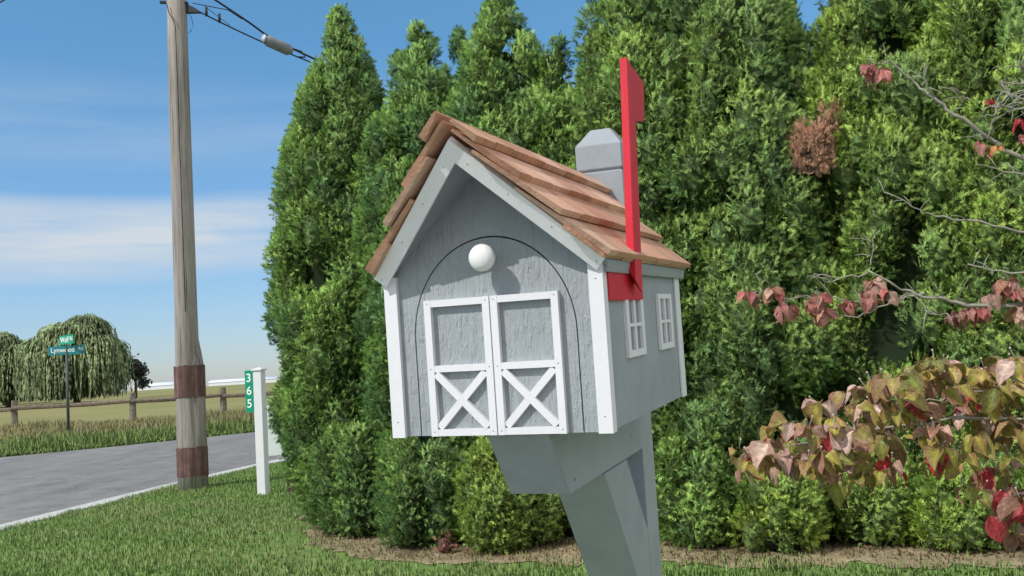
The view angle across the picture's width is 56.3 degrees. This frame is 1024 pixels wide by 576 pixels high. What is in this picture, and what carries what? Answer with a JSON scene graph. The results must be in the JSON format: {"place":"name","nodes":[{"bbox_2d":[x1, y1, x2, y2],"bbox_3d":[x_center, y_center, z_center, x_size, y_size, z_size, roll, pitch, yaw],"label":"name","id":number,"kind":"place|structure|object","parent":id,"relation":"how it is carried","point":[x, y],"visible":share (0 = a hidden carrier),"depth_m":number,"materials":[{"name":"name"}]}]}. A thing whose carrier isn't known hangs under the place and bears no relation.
{"place":"outdoors","nodes":[
{"label":"outdoors","id":0,"kind":"place"},
{"bbox_2d":[0,405,267,456],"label":"meadow grass","id":1,"kind":"structure","parent":0,"point":[31,438],"depth_m":26.51,"materials":[{"name":"green plant"}]},
{"bbox_2d":[0,432,283,530],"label":"road","id":2,"kind":"structure","parent":0,"point":[31,485],"depth_m":15.51,"materials":[{"name":"grey asphalt"}]},
{"bbox_2d":[0,458,285,528],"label":"road edge line","id":3,"kind":"object","parent":2,"relation":"on","point":[54,513],"visible":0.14,"depth_m":10.93,"materials":[{"name":"white paint"}]},
{"bbox_2d":[0,0,829,391],"label":"sky","id":4,"kind":"structure","parent":0,"point":[86,205],"materials":[{"name":"blue"}]},
{"bbox_2d":[0,382,1021,575],"bbox_3d":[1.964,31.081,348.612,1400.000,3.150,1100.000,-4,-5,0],"label":"ground","id":5,"kind":"structure","parent":0,"point":[111,412],"depth_m":7.86,"materials":[{"name":"green plant"}]},
{"bbox_2d":[0,331,39,406],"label":"willow tree","id":6,"kind":"object","parent":5,"relation":"on","point":[10,343],"visible":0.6,"depth_m":100.48,"materials":[{"name":"green plant"}]},
{"bbox_2d":[48,334,84,431],"bbox_3d":[-13.946,3.193,30.013,1.051,3.435,0.418,-5,-5,15],"label":"street sign","id":7,"kind":"object","parent":5,"relation":"on","point":[66,350],"visible":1,"depth_m":30.08,"materials":[{"name":"green metal"}]},
{"bbox_2d":[12,313,134,403],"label":"willow tree","id":8,"kind":"object","parent":5,"relation":"on","point":[98,367],"visible":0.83,"depth_m":96.91,"materials":[{"name":"green plant"}]},
{"bbox_2d":[0,387,274,425],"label":"rail fence","id":9,"kind":"object","parent":5,"relation":"on","point":[132,400],"visible":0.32,"depth_m":39.30,"materials":[{"name":"brown wood"}]},
{"bbox_2d":[122,353,152,397],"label":"leafy tree","id":10,"kind":"object","parent":5,"relation":"on","point":[140,369],"visible":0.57,"depth_m":111.45,"materials":[{"name":"green plant"}]},
{"bbox_2d":[133,382,173,390],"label":"greenhouse","id":11,"kind":"object","parent":5,"relation":"on","point":[163,385],"visible":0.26,"depth_m":199.37,"materials":[{"name":"white"}]},
{"bbox_2d":[160,0,208,490],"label":"utility pole","id":12,"kind":"object","parent":5,"relation":"on","point":[191,424],"visible":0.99,"depth_m":11.98,"materials":[{"name":"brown wood"}]},
{"bbox_2d":[192,0,393,97],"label":"utility cable","id":13,"kind":"object","parent":12,"relation":"attached to","point":[244,19],"visible":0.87,"depth_m":12.70,"materials":[{"name":"black rubber"}]},
{"bbox_2d":[261,34,292,54],"bbox_3d":[-3.196,-3.307,13.025,0.454,0.230,0.156,0,-6,-39],"label":"splice case","id":14,"kind":"object","parent":13,"relation":"hanging from","point":[276,44],"visible":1,"depth_m":12.97,"materials":[{"name":"grey plastic"}]},
{"bbox_2d":[208,376,281,385],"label":"greenhouse","id":15,"kind":"object","parent":5,"relation":"on","point":[270,379],"visible":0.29,"depth_m":204.36,"materials":[{"name":"white"}]},
{"bbox_2d":[245,367,269,494],"bbox_3d":[-2.887,1.671,10.872,0.218,1.535,0.132,-5,-5,14],"label":"house number post","id":16,"kind":"object","parent":5,"relation":"on","point":[255,382],"visible":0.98,"depth_m":10.84,"materials":[{"name":"white paint"}]},
{"bbox_2d":[267,405,283,455],"bbox_3d":[-2.708,1.980,11.912,0.635,1.080,0.072,-4,-5,0],"label":"white board","id":17,"kind":"object","parent":5,"relation":"on","point":[274,449],"visible":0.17,"depth_m":11.88,"materials":[{"name":"paint"}]},
{"bbox_2d":[286,471,295,492],"bbox_3d":[-2.465,2.221,10.711,0.090,0.360,0.080,-4,-5,0],"label":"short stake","id":18,"kind":"object","parent":5,"relation":"on","point":[290,490],"visible":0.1,"depth_m":10.67,"materials":[{"name":"brown wood"}]},
{"bbox_2d":[0,461,1023,575],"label":"lawn grass","id":19,"kind":"structure","parent":5,"relation":"on","point":[186,525],"depth_m":7.40,"materials":[{"name":"green plant"}]},
{"bbox_2d":[365,57,690,575],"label":"mailbox","id":20,"kind":"object","parent":5,"relation":"on","point":[534,333],"visible":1,"depth_m":1.15,"materials":[{"name":"grey paint"}]},
{"bbox_2d":[416,237,584,436],"bbox_3d":[-0.026,0.057,1.125,0.206,0.234,0.048,-5,-2,21],"label":"door","id":21,"kind":"structure","parent":20,"relation":"in","point":[497,341],"depth_m":1.13,"materials":[{"name":"grey paint"}]},
{"bbox_2d":[623,300,646,357],"bbox_3d":[0.158,0.046,1.214,0.004,0.079,0.093,-5,-2,21],"label":"window","id":22,"kind":"structure","parent":20,"relation":"in","point":[633,310],"depth_m":1.21,"materials":[{"name":"white paint"}]},
{"bbox_2d":[655,294,674,349],"bbox_3d":[0.223,0.048,1.389,0.004,0.079,0.093,-5,-2,21],"label":"window","id":23,"kind":"structure","parent":20,"relation":"in","point":[664,314],"depth_m":1.38,"materials":[{"name":"white paint"}]},
{"bbox_2d":[296,512,1023,568],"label":"soil bed","id":24,"kind":"object","parent":5,"relation":"on","point":[993,559],"visible":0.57,"depth_m":5.89,"materials":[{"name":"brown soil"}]},
{"bbox_2d":[260,2,390,529],"bbox_3d":[-1.499,-0.243,8.270,1.394,4.617,1.332,-4,-5,0],"label":"arborvitae tree","id":25,"kind":"object","parent":24,"relation":"on","point":[312,294],"visible":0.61,"depth_m":7.90,"materials":[{"name":"green plant"}]},
{"bbox_2d":[304,412,381,537],"bbox_3d":[-1.203,1.456,7.571,0.878,1.037,0.776,-4,-5,0],"label":"arborvitae shrub","id":26,"kind":"object","parent":24,"relation":"on","point":[342,467],"visible":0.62,"depth_m":7.36,"materials":[{"name":"green plant"}]},
{"bbox_2d":[349,18,475,493],"bbox_3d":[-0.648,-0.144,7.646,1.358,4.204,1.276,-4,-5,0],"label":"arborvitae tree","id":27,"kind":"object","parent":24,"relation":"on","point":[391,152],"visible":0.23,"depth_m":7.44,"materials":[{"name":"green plant"}]},
{"bbox_2d":[368,436,468,550],"bbox_3d":[-0.618,1.428,6.889,0.849,0.901,0.719,-4,-5,0],"label":"arborvitae shrub","id":28,"kind":"object","parent":24,"relation":"on","point":[414,502],"visible":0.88,"depth_m":6.69,"materials":[{"name":"green plant"}]},
{"bbox_2d":[430,530,457,553],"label":"shrub","id":29,"kind":"object","parent":24,"relation":"on","point":[445,544],"visible":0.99,"depth_m":6.46,"materials":[{"name":"brown plant"}]},
{"bbox_2d":[434,24,472,85],"bbox_3d":[-0.296,-0.199,8.350,1.226,4.393,1.147,0,-6,-37],"label":"arborvitae tree","id":30,"kind":"object","parent":24,"relation":"on","point":[457,38],"depth_m":8.50,"materials":[{"name":"green plant"}]},
{"bbox_2d":[450,435,545,555],"bbox_3d":[-0.101,1.393,6.465,0.663,0.832,0.550,-4,-5,0],"label":"arborvitae shrub","id":31,"kind":"object","parent":24,"relation":"on","point":[495,516],"visible":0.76,"depth_m":6.33,"materials":[{"name":"green plant"}]},
{"bbox_2d":[441,0,572,532],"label":"arborvitae tree","id":32,"kind":"object","parent":24,"relation":"on","point":[490,88],"visible":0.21,"depth_m":7.14,"materials":[{"name":"green plant"}]},
{"bbox_2d":[522,494,567,547],"bbox_3d":[0.183,1.500,6.587,0.434,0.604,0.438,-4,-5,0],"label":"arborvitae shrub","id":33,"kind":"object","parent":24,"relation":"on","point":[550,526],"visible":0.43,"depth_m":6.48,"materials":[{"name":"green plant"}]},
{"bbox_2d":[524,31,590,536],"bbox_3d":[0.492,-0.074,7.161,1.165,3.838,1.081,-4,-5,0],"label":"arborvitae tree","id":34,"kind":"object","parent":24,"relation":"on","point":[554,71],"visible":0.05,"depth_m":7.03,"materials":[{"name":"green plant"}]},
{"bbox_2d":[563,39,585,87],"bbox_3d":[0.754,-0.163,8.130,1.283,4.151,1.188,-4,-5,0],"label":"arborvitae tree","id":35,"kind":"object","parent":24,"relation":"on","point":[566,82],"visible":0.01,"depth_m":8.21,"materials":[{"name":"green plant"}]},
{"bbox_2d":[566,0,719,536],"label":"arborvitae tree","id":36,"kind":"object","parent":24,"relation":"on","point":[636,35],"visible":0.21,"depth_m":6.61,"materials":[{"name":"green plant"}]},
{"bbox_2d":[652,396,743,551],"bbox_3d":[1.214,1.196,6.235,0.616,1.017,0.595,0,-6,-38],"label":"arborvitae shrub","id":37,"kind":"object","parent":24,"relation":"on","point":[694,492],"visible":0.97,"depth_m":6.11,"materials":[{"name":"green plant"}]},
{"bbox_2d":[651,0,846,540],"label":"arborvitae tree","id":38,"kind":"object","parent":24,"relation":"on","point":[740,64],"visible":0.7,"depth_m":6.32,"materials":[{"name":"green plant"}]},
{"bbox_2d":[725,452,836,553],"bbox_3d":[1.652,1.276,5.904,0.701,0.746,0.619,-4,-5,0],"label":"arborvitae shrub","id":39,"kind":"object","parent":24,"relation":"on","point":[786,515],"visible":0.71,"depth_m":5.74,"materials":[{"name":"green plant"}]},
{"bbox_2d":[822,429,925,547],"bbox_3d":[2.209,1.237,5.940,0.732,0.760,0.692,-4,-5,0],"label":"arborvitae shrub","id":40,"kind":"object","parent":24,"relation":"on","point":[875,518],"visible":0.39,"depth_m":5.76,"materials":[{"name":"green plant"}]},
{"bbox_2d":[783,0,996,482],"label":"arborvitae tree","id":41,"kind":"object","parent":24,"relation":"on","point":[854,142],"visible":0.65,"depth_m":6.17,"materials":[{"name":"green plant"}]},
{"bbox_2d":[901,455,1010,556],"bbox_3d":[2.662,1.264,5.625,0.713,0.596,0.634,-4,-5,0],"label":"arborvitae shrub","id":42,"kind":"object","parent":24,"relation":"on","point":[943,517],"visible":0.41,"depth_m":5.50,"materials":[{"name":"green plant"}]},
{"bbox_2d":[899,0,1023,483],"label":"arborvitae tree","id":43,"kind":"object","parent":24,"relation":"on","point":[987,36],"visible":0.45,"depth_m":5.91,"materials":[{"name":"green plant"}]},
{"bbox_2d":[1007,466,1023,551],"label":"arborvitae shrub","id":44,"kind":"object","parent":24,"relation":"on","point":[1015,479],"visible":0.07,"depth_m":5.49,"materials":[{"name":"green plant"}]},
{"bbox_2d":[728,48,1023,556],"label":"dogwood tree","id":45,"kind":"object","parent":5,"relation":"on","point":[994,396],"visible":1,"depth_m":2.76,"materials":[{"name":"green plant"}]}
]}

